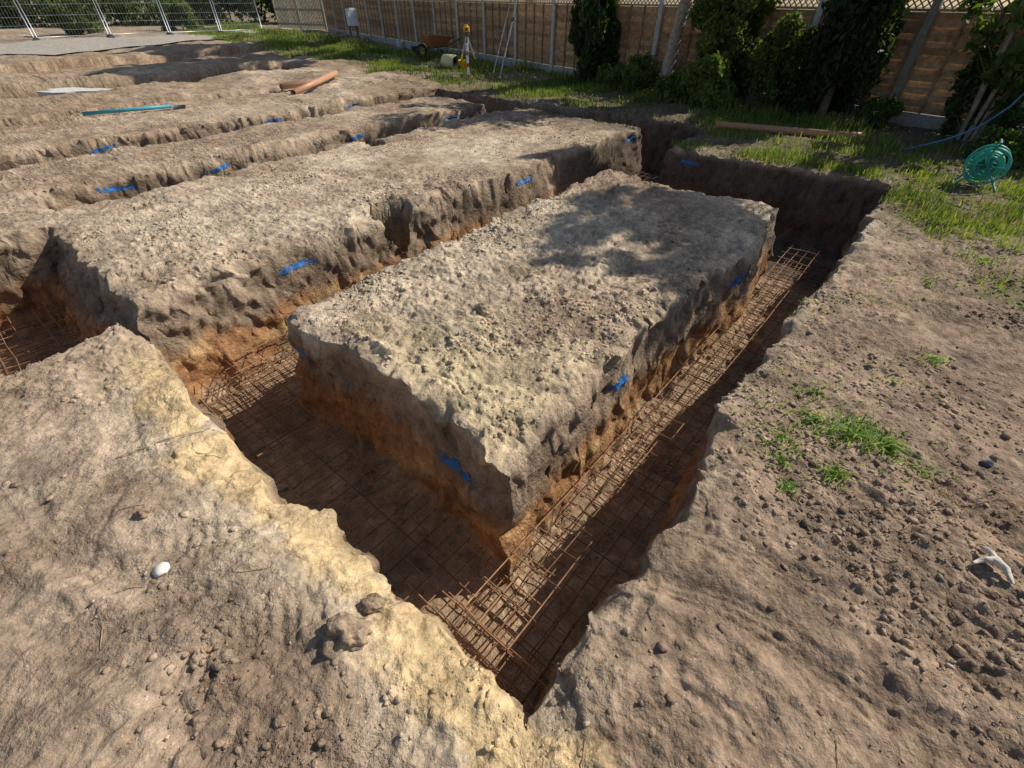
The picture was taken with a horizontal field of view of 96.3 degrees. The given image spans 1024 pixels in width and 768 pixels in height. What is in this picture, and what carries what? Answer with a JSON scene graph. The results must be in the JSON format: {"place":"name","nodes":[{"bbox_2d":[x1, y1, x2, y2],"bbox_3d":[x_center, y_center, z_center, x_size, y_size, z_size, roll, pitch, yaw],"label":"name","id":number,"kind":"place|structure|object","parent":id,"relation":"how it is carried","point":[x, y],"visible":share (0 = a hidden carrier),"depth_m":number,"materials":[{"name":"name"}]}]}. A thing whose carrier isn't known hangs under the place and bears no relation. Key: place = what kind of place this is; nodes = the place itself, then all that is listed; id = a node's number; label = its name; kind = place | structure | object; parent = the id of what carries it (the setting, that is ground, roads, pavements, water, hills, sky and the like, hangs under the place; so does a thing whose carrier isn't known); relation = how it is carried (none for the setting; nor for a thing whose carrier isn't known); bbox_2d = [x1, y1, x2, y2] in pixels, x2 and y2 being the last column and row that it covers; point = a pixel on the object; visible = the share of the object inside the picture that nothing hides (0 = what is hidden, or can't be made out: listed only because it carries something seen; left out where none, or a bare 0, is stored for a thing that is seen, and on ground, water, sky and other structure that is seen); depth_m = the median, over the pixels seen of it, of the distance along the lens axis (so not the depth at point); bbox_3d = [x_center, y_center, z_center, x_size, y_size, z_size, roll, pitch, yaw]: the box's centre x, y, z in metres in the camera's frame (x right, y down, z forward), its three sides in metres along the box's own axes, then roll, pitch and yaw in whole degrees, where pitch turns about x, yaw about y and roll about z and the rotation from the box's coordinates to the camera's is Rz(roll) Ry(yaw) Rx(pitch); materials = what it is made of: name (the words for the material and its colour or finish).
{"place":"outdoors","nodes":[
{"label":"outdoors","id":0,"kind":"place"},
{"bbox_2d":[0,28,309,54],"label":"gravel track","id":1,"kind":"structure","parent":0,"point":[53,47],"depth_m":20.13,"materials":[{"name":"gravel"}]},
{"bbox_2d":[2,0,1013,7],"label":"sky","id":2,"kind":"structure","parent":0,"point":[1006,3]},
{"bbox_2d":[0,2,1023,767],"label":"ground","id":3,"kind":"structure","parent":0,"point":[408,422],"depth_m":2.80,"materials":[{"name":"soil"}]},
{"bbox_2d":[0,306,80,375],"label":"rebar cage","id":4,"kind":"object","parent":3,"relation":"on","point":[32,329],"visible":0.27,"depth_m":4.37,"materials":[{"name":"metal"}]},
{"bbox_2d":[34,0,103,36],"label":"garden shrub","id":5,"kind":"object","parent":3,"relation":"on","point":[73,18],"visible":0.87,"depth_m":24.76,"materials":[{"name":"green plant"}]},
{"bbox_2d":[36,87,109,96],"bbox_3d":[-10.434,-7.045,11.210,1.995,0.255,0.821,0,40,0],"label":"concrete patch","id":6,"kind":"object","parent":3,"relation":"on","point":[57,91],"visible":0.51,"depth_m":11.05,"materials":[{"name":"white concrete"}]},
{"bbox_2d":[89,144,116,153],"bbox_3d":[-6.466,-3.720,7.253,0.041,0.103,0.405,26,47,27],"label":"blue paint mark","id":7,"kind":"object","parent":3,"relation":"on","point":[104,148],"visible":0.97,"depth_m":7.25,"materials":[{"name":"blue paint"}]},
{"bbox_2d":[96,184,140,192],"bbox_3d":[-5.015,-2.493,5.844,0.042,0.120,0.452,31,49,31],"label":"blue paint mark","id":8,"kind":"object","parent":3,"relation":"on","point":[113,188],"visible":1,"depth_m":5.82,"materials":[{"name":"blue paint"}]},
{"bbox_2d":[82,104,171,115],"bbox_3d":[-7.254,-5.181,8.666,1.414,0.064,0.060,-22,45,-23],"label":"blue water pipe","id":9,"kind":"object","parent":3,"relation":"on","point":[125,110],"visible":1,"depth_m":8.63,"materials":[{"name":"plastic"}]},
{"bbox_2d":[0,0,264,40],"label":"temporary fence","id":10,"kind":"object","parent":3,"relation":"on","point":[110,35],"visible":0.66,"depth_m":23.05,"materials":[{"name":"metal"}]},
{"bbox_2d":[133,507,150,519],"bbox_3d":[-1.609,0.561,1.995,0.082,0.047,0.055,0,40,0],"label":"soil lump","id":11,"kind":"object","parent":3,"relation":"on","point":[142,513],"visible":1,"depth_m":1.98,"materials":[{"name":"brown soil"}]},
{"bbox_2d":[152,562,169,577],"bbox_3d":[-1.389,0.739,1.815,0.070,0.042,0.060,0,40,0],"label":"white stone","id":12,"kind":"object","parent":3,"relation":"on","point":[160,569],"visible":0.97,"depth_m":1.81,"materials":[{"name":"stone"}]},
{"bbox_2d":[0,0,322,28],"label":"hedge","id":13,"kind":"object","parent":3,"relation":"on","point":[196,6],"visible":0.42,"depth_m":32.58,"materials":[{"name":"green plant"}]},
{"bbox_2d":[150,0,203,30],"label":"garden shrub","id":14,"kind":"object","parent":3,"relation":"on","point":[185,11],"visible":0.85,"depth_m":27.94,"materials":[{"name":"green plant"}]},
{"bbox_2d":[172,105,186,109],"bbox_3d":[-6.510,-5.417,8.982,0.218,0.093,0.090,-9,41,-11],"label":"pipe coupler","id":15,"kind":"object","parent":3,"relation":"on","point":[179,107],"visible":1,"depth_m":8.95,"materials":[{"name":"plastic"}]},
{"bbox_2d":[207,162,229,172],"bbox_3d":[-4.152,-3.063,6.516,0.058,0.098,0.361,20,44,22],"label":"blue paint mark","id":16,"kind":"object","parent":3,"relation":"on","point":[223,167],"visible":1,"depth_m":6.50,"materials":[{"name":"blue paint"}]},
{"bbox_2d":[211,649,239,670],"bbox_3d":[-0.978,0.952,1.566,0.090,0.067,0.073,25,46,26],"label":"soil lump","id":17,"kind":"object","parent":3,"relation":"on","point":[217,664],"visible":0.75,"depth_m":1.55,"materials":[{"name":"brown soil"}]},
{"bbox_2d":[263,471,273,477],"bbox_3d":[-1.795,0.682,3.282,0.169,0.083,0.140,0,40,0],"label":"grey stone","id":18,"kind":"object","parent":3,"relation":"on","point":[269,473],"visible":0.19,"depth_m":3.30,"materials":[{"name":"stone"}]},
{"bbox_2d":[262,119,281,123],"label":"blue paint mark","id":19,"kind":"object","parent":3,"relation":"on","point":[274,121],"visible":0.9,"depth_m":8.85,"materials":[{"name":"blue paint"}]},
{"bbox_2d":[276,482,286,490],"bbox_3d":[-1.633,0.733,3.249,0.103,0.050,0.076,0,40,0],"label":"grey stone","id":20,"kind":"object","parent":3,"relation":"on","point":[281,486],"visible":0.66,"depth_m":3.23,"materials":[{"name":"stone"}]},
{"bbox_2d":[279,79,313,89],"bbox_3d":[-5.303,-7.530,11.516,0.153,0.153,1.099,26,47,27],"label":"drainage pipe","id":21,"kind":"object","parent":3,"relation":"on","point":[285,86],"visible":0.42,"depth_m":11.32,"materials":[{"name":"plastic"}]},
{"bbox_2d":[280,258,318,275],"bbox_3d":[-1.992,-1.095,4.248,0.061,0.077,0.400,28,48,29],"label":"blue paint mark","id":22,"kind":"object","parent":3,"relation":"on","point":[301,262],"visible":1,"depth_m":4.27,"materials":[{"name":"blue paint"}]},
{"bbox_2d":[272,0,327,31],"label":"wooden gate","id":23,"kind":"structure","parent":3,"relation":"on","point":[301,23],"depth_m":27.69,"materials":[{"name":"brown wood"}]},
{"bbox_2d":[293,347,311,362],"bbox_3d":[-1.561,-0.282,3.447,0.186,0.091,0.446,-5,41,-6],"label":"blue paint mark","id":24,"kind":"object","parent":3,"relation":"on","point":[299,350],"visible":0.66,"depth_m":3.40,"materials":[{"name":"blue paint"}]},
{"bbox_2d":[290,70,337,94],"bbox_3d":[-4.804,-7.406,11.254,0.130,0.230,2.504,4,41,5],"label":"drainage pipe","id":25,"kind":"object","parent":3,"relation":"on","point":[313,83],"visible":0.87,"depth_m":11.07,"materials":[{"name":"plastic"}]},
{"bbox_2d":[320,612,372,660],"bbox_3d":[-0.590,0.885,1.629,0.179,0.136,0.154,-14,42,-16],"label":"soil lump","id":26,"kind":"object","parent":3,"relation":"on","point":[341,633],"visible":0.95,"depth_m":1.59,"materials":[{"name":"brown soil"}]},
{"bbox_2d":[343,7,359,40],"bbox_3d":[-7.266,-16.370,20.966,0.560,1.300,0.295,-22,45,-23],"label":"electric meter box","id":27,"kind":"object","parent":3,"relation":"on","point":[350,17],"visible":0.98,"depth_m":20.73,"materials":[{"name":"white plastic"}]},
{"bbox_2d":[347,133,363,140],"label":"blue paint mark","id":28,"kind":"object","parent":3,"relation":"on","point":[357,136],"visible":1,"depth_m":7.91,"materials":[{"name":"blue paint"}]},
{"bbox_2d":[359,593,385,614],"bbox_3d":[-0.528,0.837,1.745,0.092,0.072,0.083,0,40,0],"label":"soil lump","id":29,"kind":"object","parent":3,"relation":"on","point":[372,603],"visible":0.98,"depth_m":1.72,"materials":[{"name":"brown soil"}]},
{"bbox_2d":[198,359,580,708],"bbox_3d":[-1.165,0.677,3.100,3.746,0.161,0.650,29,48,30],"label":"rebar cage","id":30,"kind":"object","parent":3,"relation":"on","point":[474,649],"visible":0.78,"depth_m":2.98,"materials":[{"name":"metal"}]},
{"bbox_2d":[396,41,404,50],"bbox_3d":[-4.550,-13.851,18.775,0.360,0.312,0.360,0,40,0],"label":"white bucket","id":31,"kind":"object","parent":3,"relation":"on","point":[400,44],"visible":0.79,"depth_m":18.66,"materials":[{"name":"plastic"}]},
{"bbox_2d":[411,46,422,53],"bbox_3d":[-3.500,-12.304,17.012,0.445,0.362,0.445,0,40,0],"label":"black bucket","id":32,"kind":"object","parent":3,"relation":"on","point":[414,48],"visible":0.41,"depth_m":16.84,"materials":[{"name":"plastic"}]},
{"bbox_2d":[417,34,460,55],"bbox_3d":[-2.562,-11.808,15.990,1.807,0.643,0.660,-30,49,-30],"label":"wheelbarrow","id":33,"kind":"object","parent":3,"relation":"on","point":[436,41],"visible":0.87,"depth_m":15.70,"materials":[{"name":"metal"}]},
{"bbox_2d":[224,171,659,409],"bbox_3d":[0.114,-1.810,5.961,0.861,0.202,7.411,29,48,29],"label":"rebar cage","id":34,"kind":"object","parent":3,"relation":"on","point":[276,368],"visible":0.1,"depth_m":3.96,"materials":[{"name":"metal"}]},
{"bbox_2d":[441,54,458,68],"bbox_3d":[-1.905,-10.031,14.262,0.530,0.376,0.376,26,47,27],"label":"plastic drum","id":35,"kind":"object","parent":3,"relation":"on","point":[449,60],"visible":0.88,"depth_m":14.15,"materials":[{"name":"white plastic"}]},
{"bbox_2d":[439,450,470,492],"bbox_3d":[-0.324,0.493,2.674,0.060,0.070,0.352,-27,47,-28],"label":"blue paint mark","id":36,"kind":"object","parent":3,"relation":"on","point":[450,462],"visible":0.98,"depth_m":2.69,"materials":[{"name":"blue paint"}]},
{"bbox_2d":[458,59,466,69],"bbox_3d":[-1.400,-9.184,13.211,0.298,0.252,0.297,0,40,0],"label":"yellow bucket","id":37,"kind":"object","parent":3,"relation":"on","point":[463,63],"visible":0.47,"depth_m":13.11,"materials":[{"name":"plastic"}]},
{"bbox_2d":[466,43,468,78],"bbox_3d":[-1.173,-8.517,12.101,0.056,0.765,0.024,0,40,0],"label":"levelling staff","id":38,"kind":"object","parent":3,"relation":"on","point":[467,59],"visible":0.96,"depth_m":12.07,"materials":[{"name":"paint"}]},
{"bbox_2d":[458,25,480,73],"bbox_3d":[-1.186,-8.873,12.214,0.646,1.095,0.574,0,40,0],"label":"tripod laser level","id":39,"kind":"object","parent":3,"relation":"on","point":[466,29],"visible":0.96,"depth_m":12.20,"materials":[{"name":"plastic"}]},
{"bbox_2d":[474,302,489,315],"bbox_3d":[-0.213,-0.535,3.265,0.118,0.100,0.116,0,40,0],"label":"soil lump","id":40,"kind":"object","parent":3,"relation":"on","point":[483,308],"visible":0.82,"depth_m":3.23,"materials":[{"name":"beige soil"}]},
{"bbox_2d":[493,0,517,77],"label":"surveying pole","id":41,"kind":"object","parent":3,"relation":"on","point":[508,37],"visible":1,"depth_m":12.18,"materials":[{"name":"metal"}]},
{"bbox_2d":[27,109,986,762],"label":"pebbles","id":42,"kind":"object","parent":3,"relation":"on","point":[549,573],"visible":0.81,"depth_m":2.15,"materials":[{"name":"stone"}]},
{"bbox_2d":[0,181,1020,767],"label":"twigs","id":43,"kind":"object","parent":3,"relation":"on","point":[498,451],"visible":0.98,"depth_m":1.95,"materials":[{"name":"brown wood"}]},
{"bbox_2d":[0,89,1023,767],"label":"soil clods","id":44,"kind":"object","parent":3,"relation":"on","point":[626,631],"visible":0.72,"depth_m":2.37,"materials":[{"name":"brown soil"}]},
{"bbox_2d":[515,177,532,185],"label":"blue paint mark","id":45,"kind":"object","parent":3,"relation":"on","point":[523,180],"visible":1,"depth_m":6.11,"materials":[{"name":"blue paint"}]},
{"bbox_2d":[116,429,1023,529],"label":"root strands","id":46,"kind":"object","parent":3,"relation":"on","point":[395,480],"visible":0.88,"depth_m":2.33,"materials":[{"name":"brown plant"}]},
{"bbox_2d":[568,0,621,84],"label":"cypress tree","id":47,"kind":"object","parent":3,"relation":"on","point":[594,40],"visible":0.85,"depth_m":10.87,"materials":[{"name":"green plant"}]},
{"bbox_2d":[179,20,1023,306],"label":"grass","id":48,"kind":"structure","parent":3,"relation":"on","point":[279,39],"depth_m":7.72,"materials":[{"name":"green plant"}]},
{"bbox_2d":[594,61,624,87],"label":"laurel shrub","id":49,"kind":"object","parent":3,"relation":"on","point":[613,75],"visible":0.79,"depth_m":10.79,"materials":[{"name":"green plant"}]},
{"bbox_2d":[606,370,628,390],"bbox_3d":[0.727,-0.009,3.126,0.268,0.067,0.053,-31,49,-31],"label":"blue paint mark","id":50,"kind":"object","parent":3,"relation":"on","point":[621,382],"visible":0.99,"depth_m":3.12,"materials":[{"name":"blue paint"}]},
{"bbox_2d":[621,51,660,92],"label":"laurel shrub","id":51,"kind":"object","parent":3,"relation":"on","point":[634,76],"visible":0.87,"depth_m":10.12,"materials":[{"name":"green plant"}]},
{"bbox_2d":[452,245,833,709],"bbox_3d":[1.848,-0.099,3.997,0.688,0.222,6.354,29,48,29],"label":"rebar cage","id":52,"kind":"object","parent":3,"relation":"on","point":[598,541],"visible":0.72,"depth_m":3.09,"materials":[{"name":"metal"}]},
{"bbox_2d":[655,69,687,103],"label":"laurel shrub","id":53,"kind":"object","parent":3,"relation":"on","point":[670,89],"visible":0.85,"depth_m":9.46,"materials":[{"name":"green plant"}]},
{"bbox_2d":[322,0,1023,131],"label":"wooden fence","id":54,"kind":"object","parent":3,"relation":"on","point":[928,60],"visible":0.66,"depth_m":10.67,"materials":[{"name":"wood"}]},
{"bbox_2d":[659,0,691,79],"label":"garden tree","id":55,"kind":"object","parent":3,"relation":"on","point":[674,41],"visible":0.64,"depth_m":9.63,"materials":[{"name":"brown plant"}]},
{"bbox_2d":[680,159,699,166],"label":"blue paint mark","id":56,"kind":"object","parent":3,"relation":"on","point":[691,163],"visible":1,"depth_m":6.87,"materials":[{"name":"blue paint"}]},
{"bbox_2d":[698,50,738,110],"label":"laurel shrub","id":57,"kind":"object","parent":3,"relation":"on","point":[718,85],"visible":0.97,"depth_m":8.55,"materials":[{"name":"green plant"}]},
{"bbox_2d":[679,0,783,103],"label":"ivy shrub","id":58,"kind":"object","parent":3,"relation":"on","point":[733,26],"visible":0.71,"depth_m":8.53,"materials":[{"name":"green plant"}]},
{"bbox_2d":[729,274,745,286],"bbox_3d":[2.071,-0.949,4.230,0.267,0.075,0.034,-31,49,-31],"label":"blue paint mark","id":59,"kind":"object","parent":3,"relation":"on","point":[738,280],"visible":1,"depth_m":4.25,"materials":[{"name":"blue paint"}]},
{"bbox_2d":[753,440,794,469],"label":"weed plant","id":60,"kind":"object","parent":3,"relation":"on","point":[781,458],"visible":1,"depth_m":2.28,"materials":[{"name":"green plant"}]},
{"bbox_2d":[696,293,864,386],"bbox_3d":[2.001,-0.330,3.777,1.291,0.986,0.838,0,40,0],"label":"weed plant","id":61,"kind":"object","parent":3,"relation":"on","point":[815,309],"visible":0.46,"depth_m":3.43,"materials":[{"name":"green plant"}]},
{"bbox_2d":[740,9,821,111],"bbox_3d":[4.811,-5.823,8.365,1.280,1.647,1.094,0,40,0],"label":"holly shrub","id":62,"kind":"object","parent":3,"relation":"on","point":[772,60],"visible":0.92,"depth_m":8.14,"materials":[{"name":"green plant"}]},
{"bbox_2d":[715,121,863,139],"bbox_3d":[4.375,-4.055,7.338,2.122,0.130,0.130,17,43,19],"label":"drainage pipe","id":63,"kind":"object","parent":3,"relation":"on","point":[807,132],"visible":0.76,"depth_m":7.30,"materials":[{"name":"plastic"}]},
{"bbox_2d":[775,475,805,499],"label":"weed plant","id":64,"kind":"object","parent":3,"relation":"on","point":[786,485],"visible":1,"depth_m":2.15,"materials":[{"name":"green plant"}]},
{"bbox_2d":[723,394,863,486],"bbox_3d":[1.427,0.492,2.597,0.660,0.670,0.570,12,42,14],"label":"weed plant","id":65,"kind":"object","parent":3,"relation":"on","point":[779,436],"visible":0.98,"depth_m":2.37,"materials":[{"name":"green plant"}]},
{"bbox_2d":[753,371,886,447],"bbox_3d":[1.655,0.172,2.512,0.674,0.066,0.482,27,47,28],"label":"weed plant","id":66,"kind":"object","parent":3,"relation":"on","point":[812,419],"visible":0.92,"depth_m":2.49,"materials":[{"name":"green plant"}]},
{"bbox_2d":[802,461,857,491],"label":"weed plant","id":67,"kind":"object","parent":3,"relation":"on","point":[833,473],"visible":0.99,"depth_m":2.17,"materials":[{"name":"green plant"}]},
{"bbox_2d":[721,343,949,469],"bbox_3d":[1.780,0.334,2.791,0.932,0.672,1.015,-18,44,-20],"label":"weed plant","id":68,"kind":"object","parent":3,"relation":"on","point":[812,391],"visible":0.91,"depth_m":2.68,"materials":[{"name":"green plant"}]},
{"bbox_2d":[784,0,912,120],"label":"conifer tree","id":69,"kind":"object","parent":3,"relation":"on","point":[843,65],"visible":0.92,"depth_m":7.20,"materials":[{"name":"green plant"}]},
{"bbox_2d":[804,395,914,461],"bbox_3d":[1.805,0.208,2.426,0.527,0.130,0.483,0,40,0],"label":"weed plant","id":70,"kind":"object","parent":3,"relation":"on","point":[853,432],"visible":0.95,"depth_m":2.40,"materials":[{"name":"green plant"}]},
{"bbox_2d":[855,94,904,129],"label":"garden shrub","id":71,"kind":"object","parent":3,"relation":"on","point":[877,110],"visible":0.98,"depth_m":7.55,"materials":[{"name":"green plant"}]},
{"bbox_2d":[831,351,950,403],"bbox_3d":[2.270,-0.025,2.743,0.605,0.040,0.573,0,40,0],"label":"weed plant","id":72,"kind":"object","parent":3,"relation":"on","point":[893,379],"visible":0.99,"depth_m":2.75,"materials":[{"name":"green plant"}]},
{"bbox_2d":[843,290,941,322],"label":"weed plant","id":73,"kind":"object","parent":3,"relation":"on","point":[889,303],"visible":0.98,"depth_m":3.40,"materials":[{"name":"green plant"}]},
{"bbox_2d":[859,413,932,472],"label":"weed plant","id":74,"kind":"object","parent":3,"relation":"on","point":[882,440],"visible":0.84,"depth_m":2.33,"materials":[{"name":"green plant"}]},
{"bbox_2d":[867,265,977,311],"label":"weed plant","id":75,"kind":"object","parent":3,"relation":"on","point":[929,280],"visible":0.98,"depth_m":3.65,"materials":[{"name":"green plant"}]},
{"bbox_2d":[915,345,953,372],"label":"weed plant","id":76,"kind":"object","parent":3,"relation":"on","point":[934,359],"visible":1,"depth_m":2.88,"materials":[{"name":"green plant"}]},
{"bbox_2d":[880,427,992,501],"bbox_3d":[1.992,0.383,2.253,0.486,0.075,0.482,0,40,0],"label":"weed plant","id":77,"kind":"object","parent":3,"relation":"on","point":[927,468],"visible":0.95,"depth_m":2.23,"materials":[{"name":"green plant"}]},
{"bbox_2d":[901,93,1023,149],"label":"blue hose","id":78,"kind":"object","parent":3,"relation":"on","point":[1016,100],"visible":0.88,"depth_m":6.17,"materials":[{"name":"plastic"}]},
{"bbox_2d":[939,44,1023,137],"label":"garden shrub","id":79,"kind":"object","parent":3,"relation":"on","point":[968,83],"visible":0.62,"depth_m":6.80,"materials":[{"name":"green plant"}]},
{"bbox_2d":[952,138,1011,192],"bbox_3d":[5.459,-2.519,5.271,0.420,0.498,0.340,27,47,28],"label":"hose reel","id":80,"kind":"object","parent":3,"relation":"on","point":[990,171],"visible":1,"depth_m":5.25,"materials":[{"name":"plastic"}]},
{"bbox_2d":[950,244,1021,275],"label":"weed plant","id":81,"kind":"object","parent":3,"relation":"on","point":[982,258],"visible":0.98,"depth_m":3.91,"materials":[{"name":"green plant"}]},
{"bbox_2d":[979,460,993,467],"bbox_3d":[2.333,0.394,2.255,0.062,0.050,0.047,0,40,0],"label":"dark stone","id":82,"kind":"object","parent":3,"relation":"on","point":[987,463],"visible":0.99,"depth_m":2.24,"materials":[{"name":"stone"}]},
{"bbox_2d":[953,0,1023,140],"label":"ash tree","id":83,"kind":"object","parent":3,"relation":"on","point":[980,33],"visible":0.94,"depth_m":6.34,"materials":[{"name":"green plant"}]},
{"bbox_2d":[960,124,1023,168],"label":"garden shrub","id":84,"kind":"object","parent":3,"relation":"on","point":[1013,141],"visible":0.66,"depth_m":6.02,"materials":[{"name":"green plant"}]},
{"bbox_2d":[972,545,1014,583],"bbox_3d":[1.900,0.700,1.791,0.104,0.045,0.128,-30,49,-31],"label":"pale root","id":85,"kind":"object","parent":3,"relation":"on","point":[992,557],"visible":1,"depth_m":1.79,"materials":[{"name":"white plant"}]},
{"bbox_2d":[997,290,1023,311],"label":"weed plant","id":86,"kind":"object","parent":3,"relation":"on","point":[1018,301],"visible":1,"depth_m":3.40,"materials":[{"name":"green plant"}]}
]}

